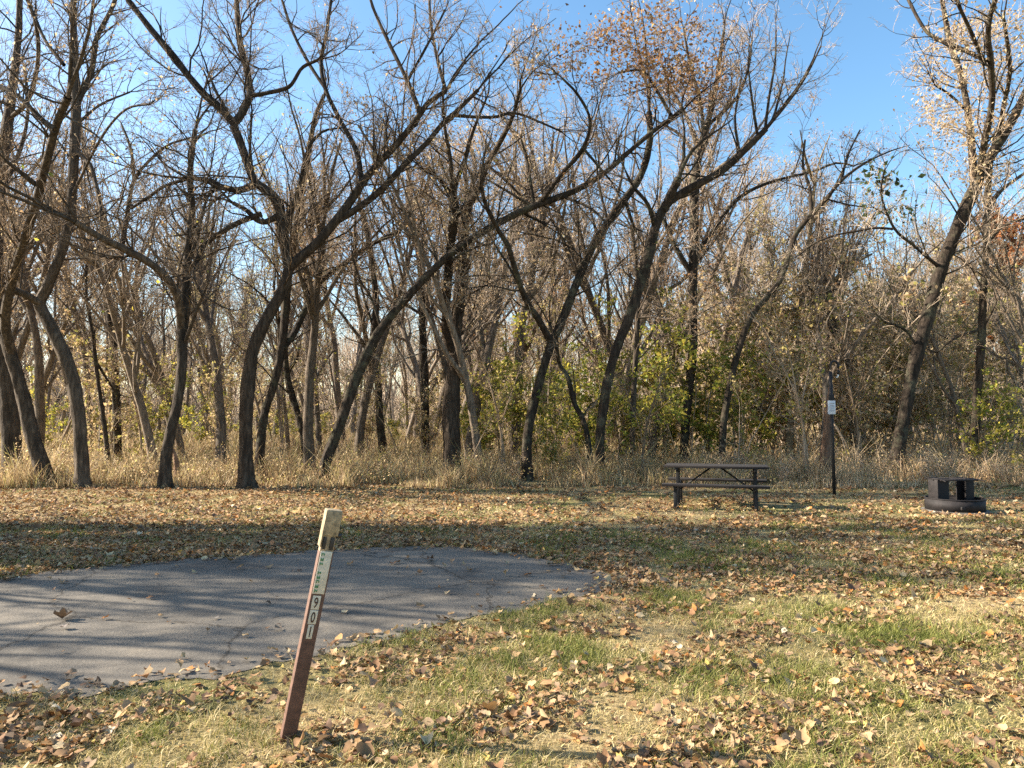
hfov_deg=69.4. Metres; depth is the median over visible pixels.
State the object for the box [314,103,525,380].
woodland tree
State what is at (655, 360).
leafy sapling
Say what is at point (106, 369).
woodland tree
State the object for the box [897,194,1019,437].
woodland tree
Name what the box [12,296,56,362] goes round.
woodland tree
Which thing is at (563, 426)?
leafy sapling
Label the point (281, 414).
thin sapling
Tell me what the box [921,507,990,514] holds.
concrete slab
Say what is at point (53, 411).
leafy sapling
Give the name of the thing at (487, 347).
woodland tree
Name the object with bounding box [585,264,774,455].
olive thicket
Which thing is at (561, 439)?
olive thicket
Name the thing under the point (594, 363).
woodland tree
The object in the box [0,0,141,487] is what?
bare tree
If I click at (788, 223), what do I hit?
woodland tree
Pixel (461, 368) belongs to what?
woodland tree
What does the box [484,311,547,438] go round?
olive thicket
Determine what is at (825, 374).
woodland tree
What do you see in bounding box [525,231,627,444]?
woodland tree
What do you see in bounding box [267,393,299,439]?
leafy sapling
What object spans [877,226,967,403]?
woodland tree
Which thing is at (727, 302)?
woodland tree
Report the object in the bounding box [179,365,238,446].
leafy sapling
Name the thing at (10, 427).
bare tree
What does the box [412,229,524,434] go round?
woodland tree
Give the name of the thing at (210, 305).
woodland tree
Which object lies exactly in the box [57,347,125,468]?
thin sapling
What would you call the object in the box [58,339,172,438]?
olive thicket
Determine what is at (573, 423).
leafy sapling
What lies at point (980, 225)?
woodland tree
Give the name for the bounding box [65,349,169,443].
olive thicket
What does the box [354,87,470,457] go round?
bare tree
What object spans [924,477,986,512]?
fire ring
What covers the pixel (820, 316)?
olive thicket
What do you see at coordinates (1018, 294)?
woodland tree
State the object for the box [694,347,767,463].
leafy sapling
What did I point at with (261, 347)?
woodland tree
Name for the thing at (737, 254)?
woodland tree
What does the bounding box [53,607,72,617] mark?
fallen leaf
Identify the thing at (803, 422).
thin sapling
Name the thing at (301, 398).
woodland tree
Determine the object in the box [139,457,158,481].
brush
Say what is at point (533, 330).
woodland tree
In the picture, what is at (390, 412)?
woodland tree
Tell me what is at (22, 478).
dry weeds
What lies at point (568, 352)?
woodland tree
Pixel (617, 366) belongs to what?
leafy sapling
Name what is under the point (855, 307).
woodland tree
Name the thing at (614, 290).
woodland tree
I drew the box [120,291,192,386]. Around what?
woodland tree
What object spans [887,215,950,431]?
woodland tree
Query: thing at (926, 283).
woodland tree
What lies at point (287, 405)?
olive thicket
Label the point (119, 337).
woodland tree
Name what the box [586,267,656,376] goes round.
woodland tree
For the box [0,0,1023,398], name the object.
sky
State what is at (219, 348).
woodland tree
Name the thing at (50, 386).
woodland tree
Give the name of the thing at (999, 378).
olive thicket
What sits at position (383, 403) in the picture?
thin sapling
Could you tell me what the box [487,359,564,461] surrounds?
leafy sapling
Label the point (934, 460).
brush
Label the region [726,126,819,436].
woodland tree
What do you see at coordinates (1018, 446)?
thin sapling
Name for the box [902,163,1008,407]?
woodland tree
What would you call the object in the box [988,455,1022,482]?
brush
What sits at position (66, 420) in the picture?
leafy sapling
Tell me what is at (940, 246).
woodland tree
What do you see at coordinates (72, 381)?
bare tree
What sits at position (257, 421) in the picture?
woodland tree
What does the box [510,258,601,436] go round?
woodland tree
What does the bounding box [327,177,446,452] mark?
woodland tree
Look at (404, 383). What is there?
woodland tree
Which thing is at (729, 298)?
woodland tree
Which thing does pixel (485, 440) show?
leafy sapling
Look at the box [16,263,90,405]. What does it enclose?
woodland tree
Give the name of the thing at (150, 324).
woodland tree
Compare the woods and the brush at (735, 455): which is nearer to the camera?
the brush at (735, 455)
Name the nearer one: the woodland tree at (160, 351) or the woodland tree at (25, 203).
the woodland tree at (25, 203)
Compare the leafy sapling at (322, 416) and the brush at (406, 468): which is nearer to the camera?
the brush at (406, 468)
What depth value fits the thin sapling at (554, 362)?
25.07 m
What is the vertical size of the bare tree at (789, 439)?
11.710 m
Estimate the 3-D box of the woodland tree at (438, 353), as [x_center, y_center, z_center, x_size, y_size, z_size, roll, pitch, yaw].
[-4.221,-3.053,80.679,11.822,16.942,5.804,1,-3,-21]
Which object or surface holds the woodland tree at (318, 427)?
on the ground at (188, 687)
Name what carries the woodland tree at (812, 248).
on the ground at (188, 687)
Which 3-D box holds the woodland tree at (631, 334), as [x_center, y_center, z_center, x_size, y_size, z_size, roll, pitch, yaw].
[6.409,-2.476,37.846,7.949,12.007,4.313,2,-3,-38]
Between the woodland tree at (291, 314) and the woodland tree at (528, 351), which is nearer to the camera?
the woodland tree at (291, 314)
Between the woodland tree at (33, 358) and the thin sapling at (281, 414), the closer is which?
the thin sapling at (281, 414)
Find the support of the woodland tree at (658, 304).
on the ground at (188, 687)
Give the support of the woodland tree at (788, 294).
on the ground at (188, 687)
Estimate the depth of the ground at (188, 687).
4.96 m
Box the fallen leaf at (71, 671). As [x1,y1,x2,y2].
[65,668,76,676]
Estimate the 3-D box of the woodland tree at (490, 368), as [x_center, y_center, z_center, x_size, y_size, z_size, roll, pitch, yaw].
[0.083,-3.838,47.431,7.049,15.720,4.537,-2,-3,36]
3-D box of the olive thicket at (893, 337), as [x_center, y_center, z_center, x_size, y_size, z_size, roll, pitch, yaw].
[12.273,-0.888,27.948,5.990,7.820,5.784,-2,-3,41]
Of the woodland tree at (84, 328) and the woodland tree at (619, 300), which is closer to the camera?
the woodland tree at (84, 328)
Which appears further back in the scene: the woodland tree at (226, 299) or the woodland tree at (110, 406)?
the woodland tree at (226, 299)
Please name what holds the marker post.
on the ground at (188, 687)
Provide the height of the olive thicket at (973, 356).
8.849 m
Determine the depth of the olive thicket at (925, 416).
24.51 m
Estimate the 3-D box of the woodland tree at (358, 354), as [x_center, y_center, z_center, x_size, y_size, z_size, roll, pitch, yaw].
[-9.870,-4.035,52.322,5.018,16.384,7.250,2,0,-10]
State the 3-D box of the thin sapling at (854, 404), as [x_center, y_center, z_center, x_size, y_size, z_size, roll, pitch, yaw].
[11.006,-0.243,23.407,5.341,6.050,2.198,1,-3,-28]
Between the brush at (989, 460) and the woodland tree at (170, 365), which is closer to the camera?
the brush at (989, 460)
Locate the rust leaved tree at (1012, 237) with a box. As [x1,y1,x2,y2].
[949,196,1023,444]
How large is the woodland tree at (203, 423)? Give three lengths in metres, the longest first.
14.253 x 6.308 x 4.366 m
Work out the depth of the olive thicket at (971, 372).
33.43 m
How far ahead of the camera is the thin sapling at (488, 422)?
19.86 m
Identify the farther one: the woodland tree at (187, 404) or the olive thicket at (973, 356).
the woodland tree at (187, 404)
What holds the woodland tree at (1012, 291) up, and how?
on the ground at (188, 687)
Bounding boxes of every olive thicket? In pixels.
[20,298,129,436]
[44,306,149,466]
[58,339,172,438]
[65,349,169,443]
[148,387,192,431]
[191,341,244,440]
[223,345,304,432]
[236,339,331,435]
[255,355,331,435]
[331,330,395,455]
[402,342,462,423]
[402,369,444,444]
[403,367,461,455]
[440,325,529,422]
[441,391,507,448]
[468,341,540,423]
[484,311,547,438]
[542,316,667,438]
[543,344,655,456]
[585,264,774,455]
[613,337,758,458]
[621,358,701,440]
[623,235,816,459]
[638,337,679,425]
[640,349,675,439]
[661,240,823,461]
[670,238,875,455]
[698,280,812,455]
[700,267,903,460]
[703,236,912,460]
[722,241,1010,458]
[755,257,912,451]
[787,261,980,459]
[789,219,983,458]
[792,295,948,455]
[798,242,1023,449]
[809,224,1012,455]
[832,257,1001,462]
[856,346,964,437]
[872,244,971,449]
[899,282,1022,444]
[924,276,1023,451]
[933,293,1023,453]
[942,263,1023,457]
[953,324,1022,396]
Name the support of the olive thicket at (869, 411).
on the ground at (188, 687)
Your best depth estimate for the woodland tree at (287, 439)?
28.95 m
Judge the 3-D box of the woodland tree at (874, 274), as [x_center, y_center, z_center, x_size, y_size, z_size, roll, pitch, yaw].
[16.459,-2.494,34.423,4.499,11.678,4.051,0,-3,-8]
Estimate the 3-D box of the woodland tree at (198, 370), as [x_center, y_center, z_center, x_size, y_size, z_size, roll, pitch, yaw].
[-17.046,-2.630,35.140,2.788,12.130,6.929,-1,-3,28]
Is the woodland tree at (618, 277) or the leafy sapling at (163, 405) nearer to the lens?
the leafy sapling at (163, 405)
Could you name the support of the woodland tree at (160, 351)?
on the ground at (188, 687)
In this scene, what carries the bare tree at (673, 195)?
on the ground at (188, 687)
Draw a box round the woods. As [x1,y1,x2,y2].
[11,257,1023,430]
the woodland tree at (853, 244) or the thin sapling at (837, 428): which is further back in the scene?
the woodland tree at (853, 244)
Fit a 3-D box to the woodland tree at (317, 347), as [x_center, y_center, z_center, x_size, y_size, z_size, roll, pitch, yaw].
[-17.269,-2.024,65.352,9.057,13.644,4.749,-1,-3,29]
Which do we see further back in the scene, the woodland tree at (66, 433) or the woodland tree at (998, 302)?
the woodland tree at (66, 433)
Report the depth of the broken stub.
18.49 m
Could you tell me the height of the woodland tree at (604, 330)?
15.962 m
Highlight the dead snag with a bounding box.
[818,379,832,480]
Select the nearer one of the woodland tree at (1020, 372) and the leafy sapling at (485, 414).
the woodland tree at (1020, 372)
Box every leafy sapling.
[21,365,67,444]
[58,387,99,426]
[120,386,149,438]
[126,361,193,456]
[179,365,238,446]
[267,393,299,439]
[313,391,343,438]
[383,401,415,444]
[460,311,541,456]
[460,363,502,450]
[460,373,506,440]
[460,384,491,434]
[460,388,487,441]
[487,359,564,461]
[498,319,598,468]
[518,378,578,477]
[537,364,584,442]
[570,294,689,458]
[577,323,689,466]
[592,348,677,455]
[592,352,664,461]
[623,284,744,461]
[676,329,744,461]
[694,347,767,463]
[700,304,821,459]
[951,343,1023,472]
[1000,375,1023,466]
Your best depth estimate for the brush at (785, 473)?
18.23 m
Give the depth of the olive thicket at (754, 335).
25.37 m
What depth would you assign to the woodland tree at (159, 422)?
33.22 m
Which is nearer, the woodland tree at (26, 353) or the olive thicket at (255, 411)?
the olive thicket at (255, 411)
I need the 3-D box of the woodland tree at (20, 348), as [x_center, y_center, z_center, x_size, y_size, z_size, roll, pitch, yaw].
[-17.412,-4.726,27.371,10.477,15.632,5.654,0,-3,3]
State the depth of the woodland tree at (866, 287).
49.99 m
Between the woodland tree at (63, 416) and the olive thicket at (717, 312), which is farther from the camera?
the woodland tree at (63, 416)
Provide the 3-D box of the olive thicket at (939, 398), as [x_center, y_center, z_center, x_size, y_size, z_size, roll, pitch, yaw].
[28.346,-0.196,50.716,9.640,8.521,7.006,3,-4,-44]
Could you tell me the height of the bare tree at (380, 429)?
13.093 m
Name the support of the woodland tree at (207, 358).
on the ground at (188, 687)
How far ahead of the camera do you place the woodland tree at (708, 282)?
23.65 m
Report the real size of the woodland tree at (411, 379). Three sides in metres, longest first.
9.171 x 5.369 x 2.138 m
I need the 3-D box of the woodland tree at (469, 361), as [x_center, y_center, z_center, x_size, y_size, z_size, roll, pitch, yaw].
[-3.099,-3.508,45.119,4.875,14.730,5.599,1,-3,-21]
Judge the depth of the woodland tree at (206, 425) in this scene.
40.85 m
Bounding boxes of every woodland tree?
[0,59,206,454]
[0,95,92,298]
[1,58,104,447]
[3,188,77,322]
[4,185,86,346]
[5,88,103,307]
[5,192,141,390]
[8,115,172,470]
[9,161,169,461]
[11,302,46,371]
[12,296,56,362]
[12,317,60,386]
[13,165,128,446]
[13,292,54,433]
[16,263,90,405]
[17,341,50,384]
[21,204,100,423]
[27,285,116,439]
[31,162,108,432]
[35,84,202,462]
[37,121,182,450]
[43,325,98,431]
[63,86,209,454]
[65,286,149,435]
[92,280,166,402]
[95,115,256,467]
[95,240,168,429]
[108,157,228,448]
[116,152,227,440]
[118,209,213,439]
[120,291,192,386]
[126,276,173,440]
[128,269,175,375]
[128,334,176,399]
[140,180,241,431]
[141,264,224,430]
[142,150,258,436]
[157,229,237,435]
[160,304,176,428]
[162,202,282,442]
[169,297,210,431]
[173,326,205,428]
[174,202,297,436]
[177,256,292,391]
[188,265,251,434]
[209,106,401,454]
[213,248,272,369]
[215,295,273,417]
[219,282,271,439]
[220,235,268,425]
[220,295,288,370]
[220,310,242,387]
[222,330,267,403]
[224,118,356,373]
[225,212,304,408]
[225,312,267,431]
[243,39,426,473]
[254,252,336,437]
[259,122,388,441]
[259,171,361,456]
[266,301,325,364]
[270,294,355,389]
[295,239,379,444]
[301,71,503,461]
[303,299,342,425]
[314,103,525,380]
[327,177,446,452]
[340,255,402,435]
[349,4,530,469]
[356,249,412,425]
[367,312,405,426]
[378,266,417,431]
[379,275,416,428]
[381,309,416,422]
[384,257,439,419]
[397,210,499,446]
[397,353,416,395]
[398,83,562,444]
[401,292,452,434]
[403,189,454,440]
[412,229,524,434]
[426,241,503,395]
[427,303,512,383]
[429,157,517,440]
[447,18,647,455]
[452,112,565,461]
[460,200,554,436]
[466,221,557,423]
[472,295,529,432]
[473,37,611,458]
[488,298,526,430]
[495,333,535,391]
[496,126,593,447]
[502,296,545,428]
[508,267,579,369]
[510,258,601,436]
[513,165,606,443]
[513,210,654,439]
[515,190,609,435]
[522,326,547,397]
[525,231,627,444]
[526,281,584,426]
[536,316,580,414]
[539,106,626,443]
[541,254,632,365]
[546,167,684,439]
[556,16,804,459]
[574,226,685,443]
[579,320,629,410]
[586,195,741,443]
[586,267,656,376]
[587,215,660,342]
[605,228,683,428]
[610,174,688,435]
[616,248,684,381]
[621,94,780,463]
[654,274,705,404]
[662,205,797,435]
[663,265,728,391]
[669,112,794,450]
[677,126,795,400]
[697,253,760,423]
[699,217,770,353]
[702,234,790,388]
[719,151,912,451]
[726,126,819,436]
[727,165,899,445]
[729,126,950,463]
[735,133,869,441]
[735,213,803,417]
[738,200,799,454]
[743,183,829,443]
[762,221,892,453]
[765,153,890,461]
[788,145,897,374]
[792,195,885,343]
[819,274,883,434]
[842,173,966,382]
[842,212,929,449]
[844,245,896,385]
[854,262,917,432]
[857,250,904,433]
[866,211,964,421]
[867,185,978,459]
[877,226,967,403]
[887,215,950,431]
[889,215,987,445]
[895,217,959,434]
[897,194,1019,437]
[901,176,986,452]
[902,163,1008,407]
[902,194,1023,335]
[918,120,1023,398]
[923,213,1023,396]
[963,270,1023,357]
[970,207,1023,428]
[972,236,1022,436]
[977,207,1023,348]
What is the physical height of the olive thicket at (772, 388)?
8.112 m
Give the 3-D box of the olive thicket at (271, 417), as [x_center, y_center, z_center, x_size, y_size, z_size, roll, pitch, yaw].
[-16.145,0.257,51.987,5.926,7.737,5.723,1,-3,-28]
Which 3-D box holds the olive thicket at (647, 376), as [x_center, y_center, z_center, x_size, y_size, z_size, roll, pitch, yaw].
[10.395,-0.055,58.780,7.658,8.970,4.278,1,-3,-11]
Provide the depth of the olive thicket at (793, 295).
27.41 m
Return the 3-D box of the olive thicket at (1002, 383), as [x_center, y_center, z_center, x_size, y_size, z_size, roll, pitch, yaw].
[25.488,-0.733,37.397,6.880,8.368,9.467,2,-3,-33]
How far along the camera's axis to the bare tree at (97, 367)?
22.19 m
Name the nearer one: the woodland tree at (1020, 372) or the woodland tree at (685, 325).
the woodland tree at (1020, 372)
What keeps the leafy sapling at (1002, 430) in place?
on the ground at (188, 687)
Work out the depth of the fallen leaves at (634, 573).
7.16 m
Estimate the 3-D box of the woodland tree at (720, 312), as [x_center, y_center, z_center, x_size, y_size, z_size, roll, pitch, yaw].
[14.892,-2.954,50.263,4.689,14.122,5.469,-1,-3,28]
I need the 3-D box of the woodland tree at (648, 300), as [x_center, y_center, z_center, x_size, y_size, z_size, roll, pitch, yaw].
[6.097,-4.550,25.062,8.069,15.088,5.032,-3,-4,45]
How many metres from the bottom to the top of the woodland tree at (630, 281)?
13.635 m
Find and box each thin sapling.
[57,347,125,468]
[76,321,218,463]
[157,349,228,455]
[239,306,356,458]
[296,331,388,466]
[359,363,398,456]
[440,308,583,470]
[459,391,513,472]
[515,346,577,461]
[516,290,669,460]
[567,337,696,481]
[629,330,727,465]
[718,344,812,471]
[736,276,866,480]
[790,355,855,471]
[798,289,914,467]
[924,328,996,465]
[1010,351,1023,465]
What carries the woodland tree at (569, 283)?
on the ground at (188, 687)
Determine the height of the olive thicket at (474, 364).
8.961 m
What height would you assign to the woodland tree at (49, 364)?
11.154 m
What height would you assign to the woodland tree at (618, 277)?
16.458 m
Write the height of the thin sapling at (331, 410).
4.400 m
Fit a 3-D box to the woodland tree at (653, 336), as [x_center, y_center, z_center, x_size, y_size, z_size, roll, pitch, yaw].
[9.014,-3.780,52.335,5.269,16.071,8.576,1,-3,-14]
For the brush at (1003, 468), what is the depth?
19.17 m
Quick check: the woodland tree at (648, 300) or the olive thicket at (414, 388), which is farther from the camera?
the olive thicket at (414, 388)
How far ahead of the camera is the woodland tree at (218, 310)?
46.11 m
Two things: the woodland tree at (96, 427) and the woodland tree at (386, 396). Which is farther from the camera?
the woodland tree at (386, 396)
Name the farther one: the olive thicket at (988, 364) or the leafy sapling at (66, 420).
the leafy sapling at (66, 420)
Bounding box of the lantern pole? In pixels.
[828,360,839,495]
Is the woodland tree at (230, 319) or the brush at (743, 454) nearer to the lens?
the brush at (743, 454)
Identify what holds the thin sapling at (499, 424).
on the ground at (188, 687)
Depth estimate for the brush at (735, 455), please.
19.89 m
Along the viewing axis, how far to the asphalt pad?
6.50 m
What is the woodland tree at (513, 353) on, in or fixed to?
on the ground at (188, 687)
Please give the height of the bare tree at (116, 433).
13.521 m
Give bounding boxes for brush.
[63,442,93,467]
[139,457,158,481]
[201,446,235,476]
[399,458,416,479]
[497,451,524,479]
[681,443,724,463]
[709,440,748,476]
[725,436,747,463]
[736,456,767,483]
[747,463,771,483]
[772,446,793,469]
[775,452,800,483]
[846,442,888,477]
[868,445,904,477]
[872,458,887,475]
[913,444,957,484]
[922,447,955,475]
[931,450,974,482]
[954,447,983,476]
[977,445,1005,475]
[985,452,1020,480]
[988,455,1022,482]
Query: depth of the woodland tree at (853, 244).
33.85 m
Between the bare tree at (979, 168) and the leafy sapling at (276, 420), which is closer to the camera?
the bare tree at (979, 168)
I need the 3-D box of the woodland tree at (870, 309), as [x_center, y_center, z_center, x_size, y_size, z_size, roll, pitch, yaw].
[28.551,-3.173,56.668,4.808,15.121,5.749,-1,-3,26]
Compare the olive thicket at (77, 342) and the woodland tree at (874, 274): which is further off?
the woodland tree at (874, 274)
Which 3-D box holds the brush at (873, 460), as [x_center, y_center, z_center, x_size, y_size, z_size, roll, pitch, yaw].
[9.642,2.111,20.232,1.037,1.040,0.963,0,-3,6]
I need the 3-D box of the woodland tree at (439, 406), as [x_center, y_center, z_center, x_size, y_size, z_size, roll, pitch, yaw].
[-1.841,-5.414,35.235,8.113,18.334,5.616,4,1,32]
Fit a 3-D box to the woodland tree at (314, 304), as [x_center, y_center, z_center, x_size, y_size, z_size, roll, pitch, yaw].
[-5.249,-3.281,20.432,4.770,11.979,4.036,2,-4,-43]
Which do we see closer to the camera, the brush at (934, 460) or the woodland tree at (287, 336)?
the brush at (934, 460)
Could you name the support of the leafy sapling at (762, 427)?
on the ground at (188, 687)
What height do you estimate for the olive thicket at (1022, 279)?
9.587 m
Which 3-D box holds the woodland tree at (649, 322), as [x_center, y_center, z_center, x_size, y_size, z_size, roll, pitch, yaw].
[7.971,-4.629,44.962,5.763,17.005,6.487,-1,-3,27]
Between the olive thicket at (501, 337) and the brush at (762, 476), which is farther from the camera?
the olive thicket at (501, 337)
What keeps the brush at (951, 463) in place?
on the ground at (188, 687)
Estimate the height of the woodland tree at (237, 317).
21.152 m
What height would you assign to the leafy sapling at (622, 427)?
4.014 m
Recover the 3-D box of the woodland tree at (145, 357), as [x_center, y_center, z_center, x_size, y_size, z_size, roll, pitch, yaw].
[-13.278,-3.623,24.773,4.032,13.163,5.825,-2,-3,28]
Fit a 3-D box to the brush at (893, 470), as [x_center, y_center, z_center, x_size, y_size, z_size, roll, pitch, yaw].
[10.024,2.123,19.881,1.022,0.961,0.686,-1,-3,24]
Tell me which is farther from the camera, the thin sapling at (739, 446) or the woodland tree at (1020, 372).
the woodland tree at (1020, 372)
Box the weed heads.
[0,430,1023,484]
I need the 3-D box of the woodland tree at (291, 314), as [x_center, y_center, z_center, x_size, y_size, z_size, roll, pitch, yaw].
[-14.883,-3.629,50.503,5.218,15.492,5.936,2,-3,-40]
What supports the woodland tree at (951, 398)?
on the ground at (188, 687)
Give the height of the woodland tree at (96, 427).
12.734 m
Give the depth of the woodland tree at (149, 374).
27.23 m
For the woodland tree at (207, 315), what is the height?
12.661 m
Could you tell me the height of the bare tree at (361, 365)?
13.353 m
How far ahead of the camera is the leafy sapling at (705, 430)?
22.71 m
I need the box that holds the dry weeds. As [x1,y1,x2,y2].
[0,424,1023,488]
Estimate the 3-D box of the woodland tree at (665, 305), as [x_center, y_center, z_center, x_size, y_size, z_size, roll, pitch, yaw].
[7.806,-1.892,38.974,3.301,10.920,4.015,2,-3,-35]
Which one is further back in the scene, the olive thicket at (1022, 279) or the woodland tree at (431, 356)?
the woodland tree at (431, 356)
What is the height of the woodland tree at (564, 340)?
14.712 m
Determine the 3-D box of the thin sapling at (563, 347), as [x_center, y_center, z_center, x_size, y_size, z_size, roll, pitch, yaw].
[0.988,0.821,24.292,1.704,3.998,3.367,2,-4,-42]
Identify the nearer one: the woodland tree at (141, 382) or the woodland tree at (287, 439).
the woodland tree at (287, 439)
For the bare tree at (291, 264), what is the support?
on the ground at (188, 687)
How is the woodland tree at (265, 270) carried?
on the ground at (188, 687)
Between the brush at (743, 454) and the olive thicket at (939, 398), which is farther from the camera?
the olive thicket at (939, 398)
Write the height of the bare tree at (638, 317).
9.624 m
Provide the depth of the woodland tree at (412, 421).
40.56 m
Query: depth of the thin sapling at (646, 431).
19.07 m
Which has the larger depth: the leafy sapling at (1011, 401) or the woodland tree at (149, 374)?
the woodland tree at (149, 374)
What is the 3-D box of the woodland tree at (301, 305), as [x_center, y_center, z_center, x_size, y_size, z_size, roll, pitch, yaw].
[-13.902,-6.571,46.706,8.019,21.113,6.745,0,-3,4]
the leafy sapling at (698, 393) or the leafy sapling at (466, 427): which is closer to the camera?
the leafy sapling at (698, 393)
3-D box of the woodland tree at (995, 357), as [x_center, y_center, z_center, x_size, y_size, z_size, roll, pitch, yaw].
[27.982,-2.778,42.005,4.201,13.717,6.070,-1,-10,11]
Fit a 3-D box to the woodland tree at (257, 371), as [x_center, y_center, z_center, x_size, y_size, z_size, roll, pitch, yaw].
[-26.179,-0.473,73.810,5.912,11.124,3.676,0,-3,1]
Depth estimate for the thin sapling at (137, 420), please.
22.89 m
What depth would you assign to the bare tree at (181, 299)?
17.39 m
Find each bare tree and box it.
[0,0,101,477]
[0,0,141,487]
[0,0,209,488]
[0,27,314,488]
[10,72,233,461]
[29,158,174,466]
[57,0,627,488]
[174,226,394,469]
[231,0,470,476]
[315,0,745,481]
[316,116,416,460]
[343,1,596,476]
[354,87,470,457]
[439,0,757,481]
[504,234,618,468]
[562,153,723,471]
[574,0,847,481]
[583,0,904,460]
[718,124,909,469]
[723,0,1023,478]
[775,130,873,463]
[860,67,1023,473]
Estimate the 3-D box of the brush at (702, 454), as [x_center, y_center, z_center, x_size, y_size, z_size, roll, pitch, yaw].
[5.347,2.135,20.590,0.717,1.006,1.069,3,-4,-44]
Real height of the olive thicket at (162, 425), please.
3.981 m
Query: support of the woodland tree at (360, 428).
on the ground at (188, 687)
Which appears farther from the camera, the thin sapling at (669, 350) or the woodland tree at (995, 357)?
the woodland tree at (995, 357)
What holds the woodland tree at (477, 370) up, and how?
on the ground at (188, 687)
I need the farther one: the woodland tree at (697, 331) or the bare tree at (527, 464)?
the woodland tree at (697, 331)
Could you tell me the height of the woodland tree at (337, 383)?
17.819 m
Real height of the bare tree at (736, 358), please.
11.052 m
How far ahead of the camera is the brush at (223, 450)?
20.28 m
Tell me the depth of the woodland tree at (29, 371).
77.54 m
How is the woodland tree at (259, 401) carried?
on the ground at (188, 687)
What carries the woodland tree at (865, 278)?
on the ground at (188, 687)
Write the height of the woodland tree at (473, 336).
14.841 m
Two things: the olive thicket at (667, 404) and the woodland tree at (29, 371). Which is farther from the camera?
the woodland tree at (29, 371)
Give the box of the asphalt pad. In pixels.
[0,546,612,697]
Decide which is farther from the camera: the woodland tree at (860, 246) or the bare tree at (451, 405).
the woodland tree at (860, 246)
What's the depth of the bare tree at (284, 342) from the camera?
20.27 m
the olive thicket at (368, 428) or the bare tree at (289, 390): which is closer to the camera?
the bare tree at (289, 390)
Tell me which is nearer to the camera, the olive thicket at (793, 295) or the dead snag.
the dead snag
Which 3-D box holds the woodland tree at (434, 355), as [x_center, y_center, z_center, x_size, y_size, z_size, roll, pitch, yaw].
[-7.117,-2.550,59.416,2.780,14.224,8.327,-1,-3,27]
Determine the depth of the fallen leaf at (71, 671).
4.72 m
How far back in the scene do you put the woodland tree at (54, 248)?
28.72 m
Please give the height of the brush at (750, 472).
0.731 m
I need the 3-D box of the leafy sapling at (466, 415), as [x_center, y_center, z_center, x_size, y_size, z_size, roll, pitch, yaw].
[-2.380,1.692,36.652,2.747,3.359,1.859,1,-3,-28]
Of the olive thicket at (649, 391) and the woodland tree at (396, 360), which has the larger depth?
the woodland tree at (396, 360)
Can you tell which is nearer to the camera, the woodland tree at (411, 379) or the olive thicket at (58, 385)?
the olive thicket at (58, 385)
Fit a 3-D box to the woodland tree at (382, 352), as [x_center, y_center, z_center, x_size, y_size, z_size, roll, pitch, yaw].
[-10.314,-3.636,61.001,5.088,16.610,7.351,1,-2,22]
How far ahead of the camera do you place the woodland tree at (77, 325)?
33.50 m
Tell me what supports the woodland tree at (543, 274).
on the ground at (188, 687)
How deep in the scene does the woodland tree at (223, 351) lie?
67.81 m
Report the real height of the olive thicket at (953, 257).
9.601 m
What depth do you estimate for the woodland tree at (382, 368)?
62.78 m
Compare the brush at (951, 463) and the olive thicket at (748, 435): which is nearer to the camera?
the brush at (951, 463)
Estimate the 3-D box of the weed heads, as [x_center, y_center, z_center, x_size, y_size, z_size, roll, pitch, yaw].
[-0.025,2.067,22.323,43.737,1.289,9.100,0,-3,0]
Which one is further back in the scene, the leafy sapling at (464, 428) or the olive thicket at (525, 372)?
the olive thicket at (525, 372)
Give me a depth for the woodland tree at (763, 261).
61.37 m
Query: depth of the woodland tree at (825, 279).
25.10 m
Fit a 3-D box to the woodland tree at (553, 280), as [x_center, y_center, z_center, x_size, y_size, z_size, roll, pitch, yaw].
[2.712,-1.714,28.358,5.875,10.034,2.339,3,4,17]
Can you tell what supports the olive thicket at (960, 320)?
on the ground at (188, 687)
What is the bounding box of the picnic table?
[662,463,769,511]
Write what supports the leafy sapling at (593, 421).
on the ground at (188, 687)
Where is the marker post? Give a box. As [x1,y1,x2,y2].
[280,508,342,743]
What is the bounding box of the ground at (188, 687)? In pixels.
[0,397,1023,767]
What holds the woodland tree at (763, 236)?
on the ground at (188, 687)
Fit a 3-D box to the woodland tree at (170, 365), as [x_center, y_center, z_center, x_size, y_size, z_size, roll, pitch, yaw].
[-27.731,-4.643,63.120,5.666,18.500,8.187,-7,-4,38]
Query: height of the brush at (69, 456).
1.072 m
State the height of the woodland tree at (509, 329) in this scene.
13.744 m
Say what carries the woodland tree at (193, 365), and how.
on the ground at (188, 687)
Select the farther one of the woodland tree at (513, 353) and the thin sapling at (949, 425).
the woodland tree at (513, 353)
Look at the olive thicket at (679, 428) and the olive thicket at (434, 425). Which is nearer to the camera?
the olive thicket at (679, 428)
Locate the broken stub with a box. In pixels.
[173,449,179,477]
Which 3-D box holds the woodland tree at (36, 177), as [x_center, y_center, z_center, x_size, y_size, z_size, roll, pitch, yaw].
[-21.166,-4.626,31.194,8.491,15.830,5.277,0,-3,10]
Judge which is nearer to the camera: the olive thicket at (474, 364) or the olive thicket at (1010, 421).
the olive thicket at (1010, 421)
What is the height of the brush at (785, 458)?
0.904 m
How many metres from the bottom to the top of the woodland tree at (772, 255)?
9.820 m
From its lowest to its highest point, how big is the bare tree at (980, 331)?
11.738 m
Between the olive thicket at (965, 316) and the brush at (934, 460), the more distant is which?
the olive thicket at (965, 316)
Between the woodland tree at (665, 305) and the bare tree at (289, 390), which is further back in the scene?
the woodland tree at (665, 305)
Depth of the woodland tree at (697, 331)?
70.77 m
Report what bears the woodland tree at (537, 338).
on the ground at (188, 687)
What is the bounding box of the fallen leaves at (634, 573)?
[0,481,1023,767]

